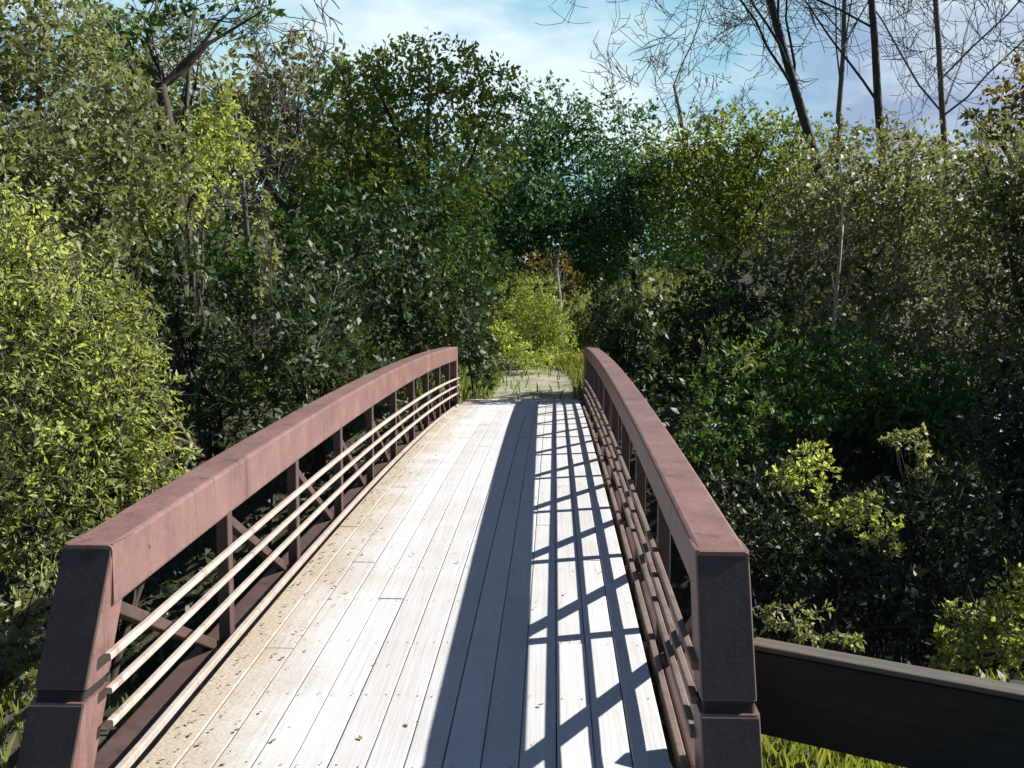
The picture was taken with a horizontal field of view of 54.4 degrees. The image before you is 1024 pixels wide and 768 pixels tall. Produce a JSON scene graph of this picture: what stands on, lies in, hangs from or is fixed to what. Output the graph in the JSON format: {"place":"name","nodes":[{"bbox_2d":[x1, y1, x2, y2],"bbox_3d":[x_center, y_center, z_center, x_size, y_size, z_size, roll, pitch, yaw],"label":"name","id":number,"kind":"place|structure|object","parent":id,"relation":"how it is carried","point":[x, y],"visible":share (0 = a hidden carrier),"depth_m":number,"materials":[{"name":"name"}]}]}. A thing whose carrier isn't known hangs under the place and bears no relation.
{"place":"outdoors","nodes":[
{"label":"outdoors","id":0,"kind":"place"},
{"bbox_2d":[0,207,1023,767],"bbox_3d":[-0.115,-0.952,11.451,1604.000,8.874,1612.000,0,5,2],"label":"ground","id":1,"kind":"structure","parent":0,"point":[242,513],"depth_m":13.60,"materials":[{"name":"green plant"}]},
{"bbox_2d":[0,569,52,716],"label":"shrub","id":2,"kind":"object","parent":1,"relation":"on","point":[17,615],"visible":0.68,"depth_m":5.37,"materials":[{"name":"green plant"}]},
{"bbox_2d":[0,167,202,720],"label":"willow shrub","id":3,"kind":"object","parent":1,"relation":"on","point":[97,446],"visible":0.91,"depth_m":7.25,"materials":[{"name":"green plant"}]},
{"bbox_2d":[0,0,206,526],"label":"olive tree","id":4,"kind":"object","parent":1,"relation":"on","point":[21,61],"visible":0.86,"depth_m":12.00,"materials":[{"name":"green plant"}]},
{"bbox_2d":[43,214,173,342],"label":"shrub","id":5,"kind":"object","parent":1,"relation":"on","point":[104,234],"visible":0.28,"depth_m":16.63,"materials":[{"name":"green plant"}]},
{"bbox_2d":[0,21,223,231],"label":"woodland tree","id":6,"kind":"object","parent":1,"relation":"on","point":[20,110],"visible":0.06,"depth_m":38.74,"materials":[{"name":"green plant"}]},
{"bbox_2d":[46,0,292,269],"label":"woodland tree","id":7,"kind":"object","parent":1,"relation":"on","point":[146,56],"visible":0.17,"depth_m":33.13,"materials":[{"name":"green plant"}]},
{"bbox_2d":[56,0,286,409],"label":"leaning tree","id":8,"kind":"object","parent":1,"relation":"on","point":[183,66],"visible":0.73,"depth_m":15.23,"materials":[{"name":"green plant"}]},
{"bbox_2d":[9,0,352,280],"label":"bare tree","id":9,"kind":"object","parent":1,"relation":"on","point":[244,202],"visible":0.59,"depth_m":18.53,"materials":[{"name":"grey plant"}]},
{"bbox_2d":[116,86,262,439],"bbox_3d":[-4.545,-1.653,13.909,2.187,4.957,1.408,-4,7,-40],"label":"sapling tree","id":10,"kind":"object","parent":1,"relation":"on","point":[223,137],"visible":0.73,"depth_m":13.75,"materials":[{"name":"green plant"}]},
{"bbox_2d":[114,221,313,550],"bbox_3d":[-3.801,0.119,12.394,2.622,4.358,1.898,3,6,30],"label":"shrub","id":11,"kind":"object","parent":1,"relation":"on","point":[207,420],"visible":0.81,"depth_m":12.33,"materials":[{"name":"green plant"}]},
{"bbox_2d":[151,207,343,373],"bbox_3d":[-5.438,-1.619,19.526,4.112,3.814,3.205,0,5,2],"label":"shrub","id":12,"kind":"object","parent":1,"relation":"on","point":[231,269],"visible":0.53,"depth_m":19.51,"materials":[{"name":"green plant"}]},
{"bbox_2d":[162,72,362,245],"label":"woodland tree","id":13,"kind":"object","parent":1,"relation":"on","point":[278,208],"visible":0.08,"depth_m":40.96,"materials":[{"name":"green plant"}]},
{"bbox_2d":[244,186,283,549],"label":"sapling","id":14,"kind":"object","parent":1,"relation":"on","point":[273,255],"visible":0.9,"depth_m":12.48,"materials":[{"name":"green plant"}]},
{"bbox_2d":[207,24,370,305],"bbox_3d":[-7.053,-6.938,31.302,5.344,9.029,4.857,0,5,2],"label":"woodland tree","id":15,"kind":"object","parent":1,"relation":"on","point":[295,149],"visible":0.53,"depth_m":31.08,"materials":[{"name":"green plant"}]},
{"bbox_2d":[220,239,406,478],"bbox_3d":[-2.624,-0.334,13.787,2.450,3.470,4.828,-1,5,-9],"label":"shrub","id":16,"kind":"object","parent":1,"relation":"on","point":[309,319],"visible":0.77,"depth_m":12.81,"materials":[{"name":"green plant"}]},
{"bbox_2d":[221,53,431,254],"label":"woodland tree","id":17,"kind":"object","parent":1,"relation":"on","point":[304,135],"visible":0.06,"depth_m":42.75,"materials":[{"name":"green plant"}]},
{"bbox_2d":[16,347,762,767],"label":"footbridge","id":18,"kind":"object","parent":1,"relation":"on","point":[440,645],"visible":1,"depth_m":4.61,"materials":[{"name":"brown wood"}]},
{"bbox_2d":[158,401,666,767],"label":"fallen leaves","id":19,"kind":"object","parent":18,"relation":"on","point":[359,736],"visible":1,"depth_m":5.06,"materials":[{"name":"beige plant"}]},
{"bbox_2d":[272,163,508,367],"bbox_3d":[-2.592,-2.449,21.671,5.462,4.785,3.591,-2,5,-22],"label":"understorey tree","id":20,"kind":"object","parent":1,"relation":"on","point":[449,270],"visible":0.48,"depth_m":21.32,"materials":[{"name":"green plant"}]},
{"bbox_2d":[316,180,475,387],"bbox_3d":[-2.075,-1.768,18.472,2.685,4.228,3.596,-2,5,-23],"label":"shrub","id":21,"kind":"object","parent":1,"relation":"on","point":[428,315],"visible":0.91,"depth_m":18.11,"materials":[{"name":"green plant"}]},
{"bbox_2d":[272,26,534,350],"bbox_3d":[-2.324,-4.050,22.664,6.129,8.064,4.306,-2,5,-20],"label":"yellow green tree","id":22,"kind":"object","parent":1,"relation":"on","point":[378,140],"visible":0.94,"depth_m":22.11,"materials":[{"name":"green plant"}]},
{"bbox_2d":[339,109,508,270],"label":"woodland tree","id":23,"kind":"object","parent":1,"relation":"on","point":[455,167],"visible":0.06,"depth_m":44.94,"materials":[{"name":"green plant"}]},
{"bbox_2d":[441,261,504,396],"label":"shrub","id":24,"kind":"object","parent":1,"relation":"on","point":[481,370],"visible":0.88,"depth_m":17.61,"materials":[{"name":"green plant"}]},
{"bbox_2d":[442,230,529,328],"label":"shrub","id":25,"kind":"object","parent":1,"relation":"on","point":[509,263],"visible":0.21,"depth_m":27.14,"materials":[{"name":"green plant"}]},
{"bbox_2d":[431,122,569,269],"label":"woodland tree","id":26,"kind":"object","parent":1,"relation":"on","point":[506,173],"visible":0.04,"depth_m":46.48,"materials":[{"name":"green plant"}]},
{"bbox_2d":[0,237,1022,701],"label":"undergrowth","id":27,"kind":"object","parent":1,"relation":"on","point":[652,401],"visible":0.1,"depth_m":14.91,"materials":[{"name":"green plant"}]},
{"bbox_2d":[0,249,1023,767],"bbox_3d":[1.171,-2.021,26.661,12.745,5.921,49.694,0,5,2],"label":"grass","id":28,"kind":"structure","parent":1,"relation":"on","point":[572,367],"depth_m":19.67,"materials":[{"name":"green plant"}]},
{"bbox_2d":[507,282,555,341],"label":"woodland tree","id":29,"kind":"object","parent":1,"relation":"on","point":[513,291],"visible":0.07,"depth_m":29.55,"materials":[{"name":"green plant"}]},
{"bbox_2d":[487,268,579,373],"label":"meadow shrub","id":30,"kind":"object","parent":1,"relation":"on","point":[537,328],"visible":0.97,"depth_m":24.39,"materials":[{"name":"green plant"}]},
{"bbox_2d":[449,69,629,312],"bbox_3d":[0.799,-6.399,33.421,6.456,8.522,6.167,0,5,2],"label":"blue green tree","id":31,"kind":"object","parent":1,"relation":"on","point":[518,212],"visible":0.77,"depth_m":32.73,"materials":[{"name":"green plant"}]},
{"bbox_2d":[496,190,598,303],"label":"woodland tree","id":32,"kind":"object","parent":1,"relation":"on","point":[561,239],"visible":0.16,"depth_m":37.14,"materials":[{"name":"green plant"}]},
{"bbox_2d":[515,249,588,346],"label":"autumn tree","id":33,"kind":"object","parent":1,"relation":"on","point":[568,270],"visible":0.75,"depth_m":28.75,"materials":[{"name":"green plant"}]},
{"bbox_2d":[550,248,564,342],"bbox_3d":[1.270,-2.385,27.258,0.349,2.649,0.498,3,6,32],"label":"pale trunk","id":34,"kind":"object","parent":1,"relation":"on","point":[555,268],"visible":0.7,"depth_m":27.24,"materials":[{"name":"grey plant"}]},
{"bbox_2d":[523,138,663,269],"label":"woodland tree","id":35,"kind":"object","parent":1,"relation":"on","point":[583,179],"visible":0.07,"depth_m":45.76,"materials":[{"name":"green plant"}]},
{"bbox_2d":[559,230,636,327],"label":"shrub","id":36,"kind":"object","parent":1,"relation":"on","point":[601,258],"visible":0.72,"depth_m":30.96,"materials":[{"name":"green plant"}]},
{"bbox_2d":[548,84,718,311],"bbox_3d":[4.232,-6.233,33.850,6.038,7.994,6.371,0,5,2],"label":"blue green tree","id":37,"kind":"object","parent":1,"relation":"on","point":[628,225],"visible":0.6,"depth_m":32.95,"materials":[{"name":"green plant"}]},
{"bbox_2d":[589,239,683,399],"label":"shrub","id":38,"kind":"object","parent":1,"relation":"on","point":[614,348],"visible":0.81,"depth_m":16.45,"materials":[{"name":"green plant"}]},
{"bbox_2d":[584,0,774,239],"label":"bare tree","id":39,"kind":"object","parent":1,"relation":"on","point":[675,95],"visible":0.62,"depth_m":34.38,"materials":[{"name":"grey plant"}]},
{"bbox_2d":[621,145,771,265],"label":"woodland tree","id":40,"kind":"object","parent":1,"relation":"on","point":[678,224],"visible":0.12,"depth_m":44.92,"materials":[{"name":"green plant"}]},
{"bbox_2d":[633,230,804,406],"bbox_3d":[3.271,-1.115,17.490,3.345,3.170,2.687,-4,6,-36],"label":"shrub","id":41,"kind":"object","parent":1,"relation":"on","point":[731,296],"visible":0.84,"depth_m":17.43,"materials":[{"name":"green plant"}]},
{"bbox_2d":[622,97,864,299],"bbox_3d":[7.040,-5.534,31.105,7.174,6.879,6.563,0,5,2],"label":"olive tree","id":42,"kind":"object","parent":1,"relation":"on","point":[736,214],"visible":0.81,"depth_m":30.41,"materials":[{"name":"green plant"}]},
{"bbox_2d":[666,310,857,437],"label":"shrub","id":43,"kind":"object","parent":1,"relation":"on","point":[784,361],"visible":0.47,"depth_m":14.98,"materials":[{"name":"green plant"}]},
{"bbox_2d":[535,0,988,224],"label":"bare tree","id":44,"kind":"object","parent":1,"relation":"on","point":[841,69],"visible":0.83,"depth_m":27.87,"materials":[{"name":"brown plant"}]},
{"bbox_2d":[673,375,852,529],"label":"shrub","id":45,"kind":"object","parent":1,"relation":"on","point":[710,440],"visible":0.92,"depth_m":12.50,"materials":[{"name":"green plant"}]},
{"bbox_2d":[580,0,956,217],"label":"bare tree","id":46,"kind":"object","parent":1,"relation":"on","point":[876,94],"visible":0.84,"depth_m":26.70,"materials":[{"name":"brown plant"}]},
{"bbox_2d":[698,454,859,641],"bbox_3d":[2.484,2.272,9.748,1.297,3.084,2.322,-1,5,-15],"label":"shrub","id":47,"kind":"object","parent":1,"relation":"on","point":[760,517],"visible":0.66,"depth_m":9.53,"materials":[{"name":"green plant"}]},
{"bbox_2d":[723,0,839,214],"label":"bare tree","id":48,"kind":"object","parent":1,"relation":"on","point":[789,72],"visible":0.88,"depth_m":25.92,"materials":[{"name":"brown plant"}]},
{"bbox_2d":[703,136,867,244],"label":"woodland tree","id":49,"kind":"object","parent":1,"relation":"on","point":[777,212],"visible":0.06,"depth_m":42.27,"materials":[{"name":"green plant"}]},
{"bbox_2d":[765,439,843,650],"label":"bush","id":50,"kind":"object","parent":1,"relation":"on","point":[788,480],"visible":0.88,"depth_m":9.20,"materials":[{"name":"green plant"}]},
{"bbox_2d":[752,599,866,652],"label":"bush","id":51,"kind":"object","parent":1,"relation":"on","point":[855,644],"visible":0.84,"depth_m":5.23,"materials":[{"name":"green plant"}]},
{"bbox_2d":[827,167,858,395],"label":"dead stem","id":52,"kind":"object","parent":1,"relation":"on","point":[836,287],"visible":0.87,"depth_m":15.26,"materials":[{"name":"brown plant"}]},
{"bbox_2d":[743,277,944,399],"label":"shrub","id":53,"kind":"object","parent":1,"relation":"on","point":[896,314],"visible":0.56,"depth_m":16.33,"materials":[{"name":"green plant"}]},
{"bbox_2d":[837,487,905,659],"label":"bush","id":54,"kind":"object","parent":1,"relation":"on","point":[854,508],"visible":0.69,"depth_m":8.44,"materials":[{"name":"green plant"}]},
{"bbox_2d":[729,108,1021,385],"bbox_3d":[6.588,-2.331,18.118,5.514,5.324,4.101,0,5,2],"label":"grey olive tree","id":55,"kind":"object","parent":1,"relation":"on","point":[930,230],"visible":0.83,"depth_m":17.93,"materials":[{"name":"green plant"}]},
{"bbox_2d":[767,532,989,667],"bbox_3d":[2.881,2.468,7.982,1.301,2.564,1.655,-3,6,-30],"label":"shrub","id":56,"kind":"object","parent":1,"relation":"on","point":[894,608],"visible":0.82,"depth_m":7.85,"materials":[{"name":"green plant"}]},
{"bbox_2d":[754,637,1023,767],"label":"guard rail","id":57,"kind":"object","parent":1,"relation":"on","point":[899,714],"visible":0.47,"depth_m":3.41,"materials":[{"name":"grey wood"}]},
{"bbox_2d":[771,317,1017,510],"bbox_3d":[5.491,0.530,13.924,2.510,2.895,3.574,-3,6,-28],"label":"shrub","id":58,"kind":"object","parent":1,"relation":"on","point":[891,396],"visible":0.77,"depth_m":13.71,"materials":[{"name":"green plant"}]},
{"bbox_2d":[808,117,984,227],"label":"woodland tree","id":59,"kind":"object","parent":1,"relation":"on","point":[926,133],"visible":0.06,"depth_m":40.28,"materials":[{"name":"green plant"}]},
{"bbox_2d":[801,449,1023,664],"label":"shrub","id":60,"kind":"object","parent":1,"relation":"on","point":[934,550],"visible":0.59,"depth_m":9.25,"materials":[{"name":"green plant"}]},
{"bbox_2d":[808,0,1023,219],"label":"bare tree","id":61,"kind":"object","parent":1,"relation":"on","point":[943,113],"visible":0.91,"depth_m":26.97,"materials":[{"name":"grey plant"}]},
{"bbox_2d":[877,422,963,668],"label":"bush","id":62,"kind":"object","parent":1,"relation":"on","point":[906,438],"visible":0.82,"depth_m":9.53,"materials":[{"name":"green plant"}]},
{"bbox_2d":[897,285,1023,424],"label":"shrub","id":63,"kind":"object","parent":1,"relation":"on","point":[986,355],"visible":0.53,"depth_m":15.06,"materials":[{"name":"green plant"}]},
{"bbox_2d":[918,110,1023,224],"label":"woodland tree","id":64,"kind":"object","parent":1,"relation":"on","point":[967,135],"visible":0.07,"depth_m":38.51,"materials":[{"name":"green plant"}]},
{"bbox_2d":[924,558,1023,679],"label":"bush","id":65,"kind":"object","parent":1,"relation":"on","point":[994,631],"visible":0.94,"depth_m":5.61,"materials":[{"name":"green plant"}]},
{"bbox_2d":[928,97,1023,385],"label":"grey olive tree","id":66,"kind":"object","parent":1,"relation":"on","point":[1017,144],"visible":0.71,"depth_m":16.31,"materials":[{"name":"green plant"}]},
{"bbox_2d":[932,290,1023,662],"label":"shrub","id":67,"kind":"object","parent":1,"relation":"on","point":[1010,476],"visible":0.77,"depth_m":10.88,"materials":[{"name":"green plant"}]},
{"bbox_2d":[953,153,1023,411],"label":"shade tree","id":68,"kind":"object","parent":1,"relation":"on","point":[988,221],"visible":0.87,"depth_m":15.21,"materials":[{"name":"green plant"}]},
{"bbox_2d":[957,43,1023,345],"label":"golden tree","id":69,"kind":"object","parent":1,"relation":"on","point":[1007,87],"visible":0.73,"depth_m":21.23,"materials":[{"name":"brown plant"}]},
{"bbox_2d":[0,625,1023,723],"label":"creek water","id":70,"kind":"structure","parent":0,"point":[141,675],"depth_m":10.97,"materials":[{"name":"black liquid"}]},
{"bbox_2d":[0,0,1023,262],"label":"sky","id":71,"kind":"structure","parent":0,"point":[509,27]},
{"bbox_2d":[456,346,581,401],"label":"gravel path","id":72,"kind":"structure","parent":0,"point":[543,381],"depth_m":19.85,"materials":[{"name":"beige gravel"}]}
]}

